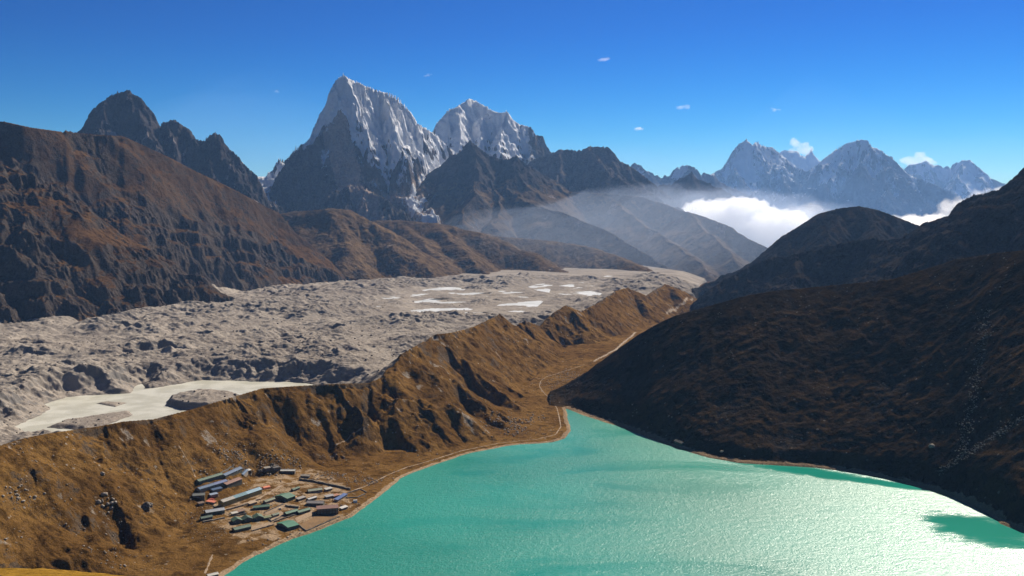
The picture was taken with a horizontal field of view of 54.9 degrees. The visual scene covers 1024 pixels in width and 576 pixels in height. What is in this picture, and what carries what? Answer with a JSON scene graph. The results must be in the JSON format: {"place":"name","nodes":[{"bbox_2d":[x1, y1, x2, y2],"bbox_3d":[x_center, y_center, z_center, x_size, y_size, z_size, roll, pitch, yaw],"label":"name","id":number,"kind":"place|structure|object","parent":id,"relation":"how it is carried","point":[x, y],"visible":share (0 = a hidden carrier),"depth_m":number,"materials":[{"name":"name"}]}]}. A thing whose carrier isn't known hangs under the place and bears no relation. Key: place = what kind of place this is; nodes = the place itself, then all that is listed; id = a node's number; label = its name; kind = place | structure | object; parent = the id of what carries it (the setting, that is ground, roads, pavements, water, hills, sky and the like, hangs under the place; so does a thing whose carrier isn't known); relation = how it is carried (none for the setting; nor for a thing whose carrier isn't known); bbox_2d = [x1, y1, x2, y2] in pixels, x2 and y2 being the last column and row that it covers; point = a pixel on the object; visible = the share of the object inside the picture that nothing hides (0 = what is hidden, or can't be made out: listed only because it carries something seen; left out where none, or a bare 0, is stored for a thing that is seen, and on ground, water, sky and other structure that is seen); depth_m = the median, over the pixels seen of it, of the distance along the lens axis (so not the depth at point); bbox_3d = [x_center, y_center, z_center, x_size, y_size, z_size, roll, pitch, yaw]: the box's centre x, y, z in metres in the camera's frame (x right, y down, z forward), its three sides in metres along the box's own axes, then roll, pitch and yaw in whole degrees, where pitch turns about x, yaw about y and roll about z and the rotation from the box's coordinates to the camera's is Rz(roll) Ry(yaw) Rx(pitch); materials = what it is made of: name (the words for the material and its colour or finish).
{"place":"outdoors","nodes":[
{"label":"outdoors","id":0,"kind":"place"},
{"bbox_2d":[0,568,120,575],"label":"hill","id":1,"kind":"structure","parent":0,"point":[26,572],"depth_m":420.93,"materials":[{"name":"yellow plant"}]},
{"bbox_2d":[15,380,312,431],"bbox_3d":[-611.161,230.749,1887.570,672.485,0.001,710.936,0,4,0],"label":"pond","id":2,"kind":"structure","parent":0,"point":[140,401],"depth_m":1946.76,"materials":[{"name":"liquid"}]},
{"bbox_2d":[0,121,358,323],"bbox_3d":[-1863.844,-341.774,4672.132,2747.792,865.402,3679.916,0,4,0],"label":"mountain","id":3,"kind":"structure","parent":0,"point":[92,225],"depth_m":4310.43,"materials":[{"name":"brown stone"}]},
{"bbox_2d":[77,90,283,213],"bbox_3d":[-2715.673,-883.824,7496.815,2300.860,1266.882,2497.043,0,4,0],"label":"mountain","id":4,"kind":"structure","parent":0,"point":[128,114],"depth_m":7426.50,"materials":[{"name":"grey stone"}]},
{"bbox_2d":[204,554,212,573],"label":"path","id":5,"kind":"structure","parent":0,"point":[210,559],"depth_m":1040.05,"materials":[{"name":"beige soil"}]},
{"bbox_2d":[225,481,297,508],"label":"path","id":6,"kind":"structure","parent":0,"point":[264,494],"depth_m":1268.77,"materials":[{"name":"beige soil"}]},
{"bbox_2d":[251,522,271,529],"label":"field","id":7,"kind":"structure","parent":0,"point":[260,526],"depth_m":1155.13,"materials":[{"name":"beige soil"}]},
{"bbox_2d":[265,505,285,514],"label":"field","id":8,"kind":"structure","parent":0,"point":[274,509],"depth_m":1211.38,"materials":[{"name":"beige soil"}]},
{"bbox_2d":[265,511,285,519],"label":"field","id":9,"kind":"structure","parent":0,"point":[281,514],"depth_m":1192.14,"materials":[{"name":"beige soil"}]},
{"bbox_2d":[295,511,316,522],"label":"field","id":10,"kind":"structure","parent":0,"point":[303,517],"depth_m":1193.76,"materials":[{"name":"beige soil"}]},
{"bbox_2d":[301,515,335,529],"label":"field","id":11,"kind":"structure","parent":0,"point":[313,521],"depth_m":1181.61,"materials":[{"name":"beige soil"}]},
{"bbox_2d":[0,284,696,575],"bbox_3d":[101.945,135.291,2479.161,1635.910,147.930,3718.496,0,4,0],"label":"ground","id":12,"kind":"structure","parent":0,"point":[436,390],"depth_m":1392.76,"materials":[{"name":"brown soil"}]},
{"bbox_2d":[142,502,152,509],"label":"boulder","id":13,"kind":"object","parent":12,"relation":"on","point":[147,505],"visible":1,"depth_m":1151.46,"materials":[{"name":"stone"}]},
{"bbox_2d":[192,492,204,501],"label":"house","id":14,"kind":"structure","parent":12,"relation":"on","point":[200,496],"depth_m":1222.61,"materials":[{"name":"paint"}]},
{"bbox_2d":[200,514,212,520],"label":"house","id":15,"kind":"structure","parent":12,"relation":"on","point":[206,517],"depth_m":1164.43,"materials":[{"name":"paint"}]},
{"bbox_2d":[195,472,222,484],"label":"house","id":16,"kind":"structure","parent":12,"relation":"on","point":[218,476],"depth_m":1263.27,"materials":[{"name":"paint"}]},
{"bbox_2d":[206,500,215,503],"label":"house","id":17,"kind":"structure","parent":12,"relation":"on","point":[211,501],"depth_m":1220.71,"materials":[{"name":"paint"}]},
{"bbox_2d":[196,479,227,492],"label":"house","id":18,"kind":"structure","parent":12,"relation":"on","point":[203,488],"depth_m":1249.37,"materials":[{"name":"paint"}]},
{"bbox_2d":[206,572,218,575],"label":"house","id":19,"kind":"structure","parent":12,"relation":"on","point":[213,574],"depth_m":1004.38,"materials":[{"name":"stone"}]},
{"bbox_2d":[202,517,224,522],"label":"stone wall","id":20,"kind":"structure","parent":12,"relation":"on","point":[213,519],"depth_m":1162.86,"materials":[{"name":"grey stone"}]},
{"bbox_2d":[209,492,217,497],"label":"house","id":21,"kind":"structure","parent":12,"relation":"on","point":[214,495],"depth_m":1238.21,"materials":[{"name":"paint"}]},
{"bbox_2d":[204,507,224,514],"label":"house","id":22,"kind":"structure","parent":12,"relation":"on","point":[215,511],"depth_m":1184.03,"materials":[{"name":"paint"}]},
{"bbox_2d":[211,486,221,492],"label":"house","id":23,"kind":"structure","parent":12,"relation":"on","point":[216,489],"depth_m":1249.84,"materials":[{"name":"paint"}]},
{"bbox_2d":[223,477,241,487],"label":"house","id":24,"kind":"structure","parent":12,"relation":"on","point":[235,482],"depth_m":1278.19,"materials":[{"name":"paint"}]},
{"bbox_2d":[223,466,242,478],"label":"house","id":25,"kind":"structure","parent":12,"relation":"on","point":[235,471],"depth_m":1302.03,"materials":[{"name":"paint"}]},
{"bbox_2d":[230,516,241,523],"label":"house","id":26,"kind":"structure","parent":12,"relation":"on","point":[236,520],"depth_m":1159.15,"materials":[{"name":"paint"}]},
{"bbox_2d":[218,487,261,506],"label":"house","id":27,"kind":"structure","parent":12,"relation":"on","point":[233,499],"depth_m":1234.44,"materials":[{"name":"paint"}]},
{"bbox_2d":[232,524,250,531],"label":"house","id":28,"kind":"structure","parent":12,"relation":"on","point":[242,528],"depth_m":1137.20,"materials":[{"name":"paint"}]},
{"bbox_2d":[226,499,258,510],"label":"stone wall","id":29,"kind":"structure","parent":12,"relation":"on","point":[239,506],"depth_m":1210.82,"materials":[{"name":"grey stone"}]},
{"bbox_2d":[242,469,247,476],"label":"house","id":30,"kind":"structure","parent":12,"relation":"on","point":[245,473],"depth_m":1328.81,"materials":[{"name":"paint"}]},
{"bbox_2d":[241,514,252,522],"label":"house","id":31,"kind":"structure","parent":12,"relation":"on","point":[246,518],"depth_m":1166.81,"materials":[{"name":"paint"}]},
{"bbox_2d":[247,500,257,505],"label":"house","id":32,"kind":"structure","parent":12,"relation":"on","point":[250,503],"depth_m":1223.79,"materials":[{"name":"paint"}]},
{"bbox_2d":[252,513,262,520],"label":"house","id":33,"kind":"structure","parent":12,"relation":"on","point":[257,517],"depth_m":1173.39,"materials":[{"name":"paint"}]},
{"bbox_2d":[253,504,269,509],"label":"house","id":34,"kind":"structure","parent":12,"relation":"on","point":[263,506],"depth_m":1210.11,"materials":[{"name":"paint"}]},
{"bbox_2d":[251,524,273,530],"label":"stone wall","id":35,"kind":"structure","parent":12,"relation":"on","point":[262,527],"depth_m":1148.15,"materials":[{"name":"grey stone"}]},
{"bbox_2d":[263,515,271,519],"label":"house","id":36,"kind":"structure","parent":12,"relation":"on","point":[267,517],"depth_m":1178.02,"materials":[{"name":"paint"}]},
{"bbox_2d":[264,466,270,471],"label":"house","id":37,"kind":"structure","parent":12,"relation":"on","point":[267,468],"depth_m":1356.45,"materials":[{"name":"stone"}]},
{"bbox_2d":[263,497,275,503],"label":"house","id":38,"kind":"structure","parent":12,"relation":"on","point":[269,500],"depth_m":1235.17,"materials":[{"name":"paint"}]},
{"bbox_2d":[275,492,295,501],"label":"house","id":39,"kind":"structure","parent":12,"relation":"on","point":[288,497],"depth_m":1248.54,"materials":[{"name":"paint"}]},
{"bbox_2d":[274,513,297,521],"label":"stone wall","id":40,"kind":"structure","parent":12,"relation":"on","point":[285,517],"depth_m":1183.53,"materials":[{"name":"grey stone"}]},
{"bbox_2d":[280,469,295,473],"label":"house","id":41,"kind":"structure","parent":12,"relation":"on","point":[290,471],"depth_m":1363.08,"materials":[{"name":"metal"}]},
{"bbox_2d":[277,520,299,530],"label":"house","id":42,"kind":"structure","parent":12,"relation":"on","point":[287,525],"depth_m":1154.18,"materials":[{"name":"paint"}]},
{"bbox_2d":[283,509,297,515],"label":"house","id":43,"kind":"structure","parent":12,"relation":"on","point":[290,512],"depth_m":1197.14,"materials":[{"name":"paint"}]},
{"bbox_2d":[1,319,582,568],"bbox_3d":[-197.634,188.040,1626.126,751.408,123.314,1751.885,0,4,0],"label":"scattered rocks","id":44,"kind":"object","parent":12,"relation":"on","point":[98,501],"visible":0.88,"depth_m":1347.84,"materials":[{"name":"stone"}]},
{"bbox_2d":[285,504,298,507],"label":"stone wall","id":45,"kind":"structure","parent":12,"relation":"on","point":[292,506],"depth_m":1222.92,"materials":[{"name":"grey stone"}]},
{"bbox_2d":[291,486,299,491],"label":"house","id":46,"kind":"structure","parent":12,"relation":"on","point":[295,489],"depth_m":1289.57,"materials":[{"name":"paint"}]},
{"bbox_2d":[296,496,305,500],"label":"house","id":47,"kind":"structure","parent":12,"relation":"on","point":[300,498],"depth_m":1253.18,"materials":[{"name":"stone"}]},
{"bbox_2d":[296,507,310,514],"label":"house","id":48,"kind":"structure","parent":12,"relation":"on","point":[304,510],"depth_m":1205.62,"materials":[{"name":"paint"}]},
{"bbox_2d":[300,474,309,477],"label":"house","id":49,"kind":"structure","parent":12,"relation":"on","point":[305,475],"depth_m":1350.31,"materials":[{"name":"stone"}]},
{"bbox_2d":[306,496,316,499],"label":"house","id":50,"kind":"structure","parent":12,"relation":"on","point":[313,498],"depth_m":1256.36,"materials":[{"name":"paint"}]},
{"bbox_2d":[307,487,322,492],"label":"house","id":51,"kind":"structure","parent":12,"relation":"on","point":[316,490],"depth_m":1287.49,"materials":[{"name":"paint"}]},
{"bbox_2d":[306,500,324,505],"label":"house","id":52,"kind":"structure","parent":12,"relation":"on","point":[313,503],"depth_m":1234.19,"materials":[{"name":"paint"}]},
{"bbox_2d":[299,516,339,531],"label":"stone wall","id":53,"kind":"structure","parent":12,"relation":"on","point":[318,524],"depth_m":1164.55,"materials":[{"name":"grey stone"}]},
{"bbox_2d":[299,478,350,489],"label":"stone wall","id":54,"kind":"structure","parent":12,"relation":"on","point":[324,483],"depth_m":1325.27,"materials":[{"name":"grey stone"}]},
{"bbox_2d":[316,504,338,514],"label":"house","id":55,"kind":"structure","parent":12,"relation":"on","point":[326,509],"depth_m":1208.11,"materials":[{"name":"paint"}]},
{"bbox_2d":[324,494,333,498],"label":"house","id":56,"kind":"structure","parent":12,"relation":"on","point":[328,496],"depth_m":1268.82,"materials":[{"name":"paint"}]},
{"bbox_2d":[334,493,346,501],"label":"house","id":57,"kind":"structure","parent":12,"relation":"on","point":[340,497],"depth_m":1265.70,"materials":[{"name":"paint"}]},
{"bbox_2d":[339,505,347,509],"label":"house","id":58,"kind":"structure","parent":12,"relation":"on","point":[344,507],"depth_m":1228.54,"materials":[{"name":"metal"}]},
{"bbox_2d":[0,266,706,445],"bbox_3d":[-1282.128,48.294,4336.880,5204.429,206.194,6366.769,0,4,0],"label":"glacier","id":59,"kind":"object","parent":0,"point":[96,374],"visible":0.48,"depth_m":2818.30,"materials":[{"name":"grey stone"}]},
{"bbox_2d":[0,294,492,435],"bbox_3d":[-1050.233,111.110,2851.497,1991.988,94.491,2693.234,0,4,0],"label":"scattered rocks","id":60,"kind":"object","parent":59,"relation":"on","point":[205,356],"visible":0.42,"depth_m":2323.49,"materials":[{"name":"stone"}]},
{"bbox_2d":[258,74,456,223],"bbox_3d":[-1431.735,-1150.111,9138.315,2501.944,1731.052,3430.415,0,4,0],"label":"mountain","id":61,"kind":"structure","parent":0,"point":[369,154],"depth_m":8918.89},
{"bbox_2d":[280,208,567,279],"bbox_3d":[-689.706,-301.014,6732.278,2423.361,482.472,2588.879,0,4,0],"label":"hill","id":62,"kind":"structure","parent":0,"point":[349,243],"depth_m":6243.76,"materials":[{"name":"brown stone"}]},
{"bbox_2d":[414,299,457,302],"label":"pond","id":63,"kind":"structure","parent":0,"point":[433,301],"depth_m":3998.67,"materials":[{"name":"white ice"}]},
{"bbox_2d":[384,287,491,299],"bbox_3d":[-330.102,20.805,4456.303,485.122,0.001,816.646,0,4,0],"label":"pond","id":64,"kind":"structure","parent":0,"point":[446,288],"depth_m":4405.25,"materials":[{"name":"white ice"}]},
{"bbox_2d":[298,364,584,491],"bbox_3d":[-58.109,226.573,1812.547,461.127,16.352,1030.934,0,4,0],"label":"path","id":65,"kind":"structure","parent":0,"point":[462,450],"depth_m":1547.51,"materials":[{"name":"beige soil"}]},
{"bbox_2d":[410,308,487,312],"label":"pond","id":66,"kind":"structure","parent":0,"point":[438,309],"depth_m":3660.80,"materials":[{"name":"white ice"}]},
{"bbox_2d":[432,99,550,167],"bbox_3d":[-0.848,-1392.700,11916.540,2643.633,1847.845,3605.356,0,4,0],"label":"mountain","id":67,"kind":"structure","parent":0,"point":[490,132],"depth_m":11710.25,"materials":[{"name":"white snow"}]},
{"bbox_2d":[477,291,526,297],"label":"pond","id":68,"kind":"structure","parent":0,"point":[506,293],"depth_m":4461.96,"materials":[{"name":"white ice"}]},
{"bbox_2d":[0,0,1023,183],"label":"sky","id":69,"kind":"structure","parent":0,"point":[664,85],"materials":[{"name":"blue"}]},
{"bbox_2d":[497,301,542,307],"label":"pond","id":70,"kind":"structure","parent":0,"point":[532,303],"depth_m":3864.91,"materials":[{"name":"white ice"}]},
{"bbox_2d":[529,284,551,291],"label":"pond","id":71,"kind":"structure","parent":0,"point":[544,290],"depth_m":4768.91,"materials":[{"name":"white ice"}]},
{"bbox_2d":[474,231,651,271],"bbox_3d":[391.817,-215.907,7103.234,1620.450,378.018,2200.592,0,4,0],"label":"hill","id":72,"kind":"structure","parent":0,"point":[565,255],"depth_m":6989.85,"materials":[{"name":"grey stone"}]},
{"bbox_2d":[562,282,582,287],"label":"pond","id":73,"kind":"structure","parent":0,"point":[570,285],"depth_m":4903.86,"materials":[{"name":"white ice"}]},
{"bbox_2d":[562,291,601,295],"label":"pond","id":74,"kind":"structure","parent":0,"point":[588,293],"depth_m":4405.25,"materials":[{"name":"white ice"}]},
{"bbox_2d":[416,140,766,281],"bbox_3d":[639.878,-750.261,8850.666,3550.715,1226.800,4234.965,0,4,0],"label":"mountain","id":75,"kind":"structure","parent":0,"point":[470,186],"depth_m":8323.69,"materials":[{"name":"grey stone"}]},
{"bbox_2d":[531,146,683,210],"bbox_3d":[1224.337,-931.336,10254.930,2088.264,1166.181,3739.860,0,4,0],"label":"mountain","id":76,"kind":"structure","parent":0,"point":[598,170],"depth_m":10454.80,"materials":[{"name":"grey stone"}]},
{"bbox_2d":[594,332,635,360],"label":"path","id":77,"kind":"structure","parent":0,"point":[610,352],"depth_m":2599.89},
{"bbox_2d":[225,409,1023,575],"bbox_3d":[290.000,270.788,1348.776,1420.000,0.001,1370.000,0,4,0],"label":"lake","id":78,"kind":"structure","parent":0,"point":[587,496],"depth_m":1179.82,"materials":[{"name":"liquid"}]},
{"bbox_2d":[666,297,692,313],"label":"path","id":79,"kind":"structure","parent":0,"point":[685,299],"depth_m":3697.04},
{"bbox_2d":[630,163,761,210],"bbox_3d":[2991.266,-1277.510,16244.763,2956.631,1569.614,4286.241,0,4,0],"label":"mountain","id":80,"kind":"structure","parent":0,"point":[682,171],"depth_m":16074.81,"materials":[{"name":"grey stone"}]},
{"bbox_2d":[658,171,769,247],"bbox_3d":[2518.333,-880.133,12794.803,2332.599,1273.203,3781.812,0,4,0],"label":"mountain","id":81,"kind":"structure","parent":0,"point":[690,192],"depth_m":12167.85,"materials":[{"name":"white"}]},
{"bbox_2d":[549,250,1023,532],"bbox_3d":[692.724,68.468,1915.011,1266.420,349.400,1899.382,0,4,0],"label":"hill","id":82,"kind":"structure","parent":0,"point":[786,366],"depth_m":1576.92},
{"bbox_2d":[674,439,684,446],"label":"rock","id":83,"kind":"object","parent":82,"relation":"on","point":[679,443],"depth_m":1570.73,"materials":[{"name":"stone"}]},
{"bbox_2d":[567,255,1023,473],"bbox_3d":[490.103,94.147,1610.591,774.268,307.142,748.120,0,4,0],"label":"scattered rocks","id":84,"kind":"object","parent":82,"relation":"on","point":[998,431],"visible":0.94,"depth_m":1401.09,"materials":[{"name":"stone"}]},
{"bbox_2d":[780,147,820,171],"bbox_3d":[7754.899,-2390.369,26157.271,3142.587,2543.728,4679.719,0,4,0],"label":"mountain","id":85,"kind":"structure","parent":0,"point":[808,161],"depth_m":25038.92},
{"bbox_2d":[692,206,918,298],"bbox_3d":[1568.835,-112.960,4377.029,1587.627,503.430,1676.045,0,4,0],"label":"mountain","id":86,"kind":"structure","parent":0,"point":[832,227],"depth_m":4326.28,"materials":[{"name":"grey stone"}]},
{"bbox_2d":[710,139,962,246],"bbox_3d":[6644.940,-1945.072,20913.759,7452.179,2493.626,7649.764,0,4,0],"label":"mountain","id":87,"kind":"structure","parent":0,"point":[786,193],"depth_m":19705.42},
{"bbox_2d":[690,168,1023,310],"bbox_3d":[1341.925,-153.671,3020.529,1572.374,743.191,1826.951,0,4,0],"label":"mountain","id":88,"kind":"structure","parent":0,"point":[990,222],"depth_m":2930.07,"materials":[{"name":"grey stone"}]},
{"bbox_2d":[904,160,1005,199],"bbox_3d":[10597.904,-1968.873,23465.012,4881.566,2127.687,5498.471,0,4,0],"label":"mountain","id":89,"kind":"structure","parent":0,"point":[963,179],"depth_m":22792.63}
]}

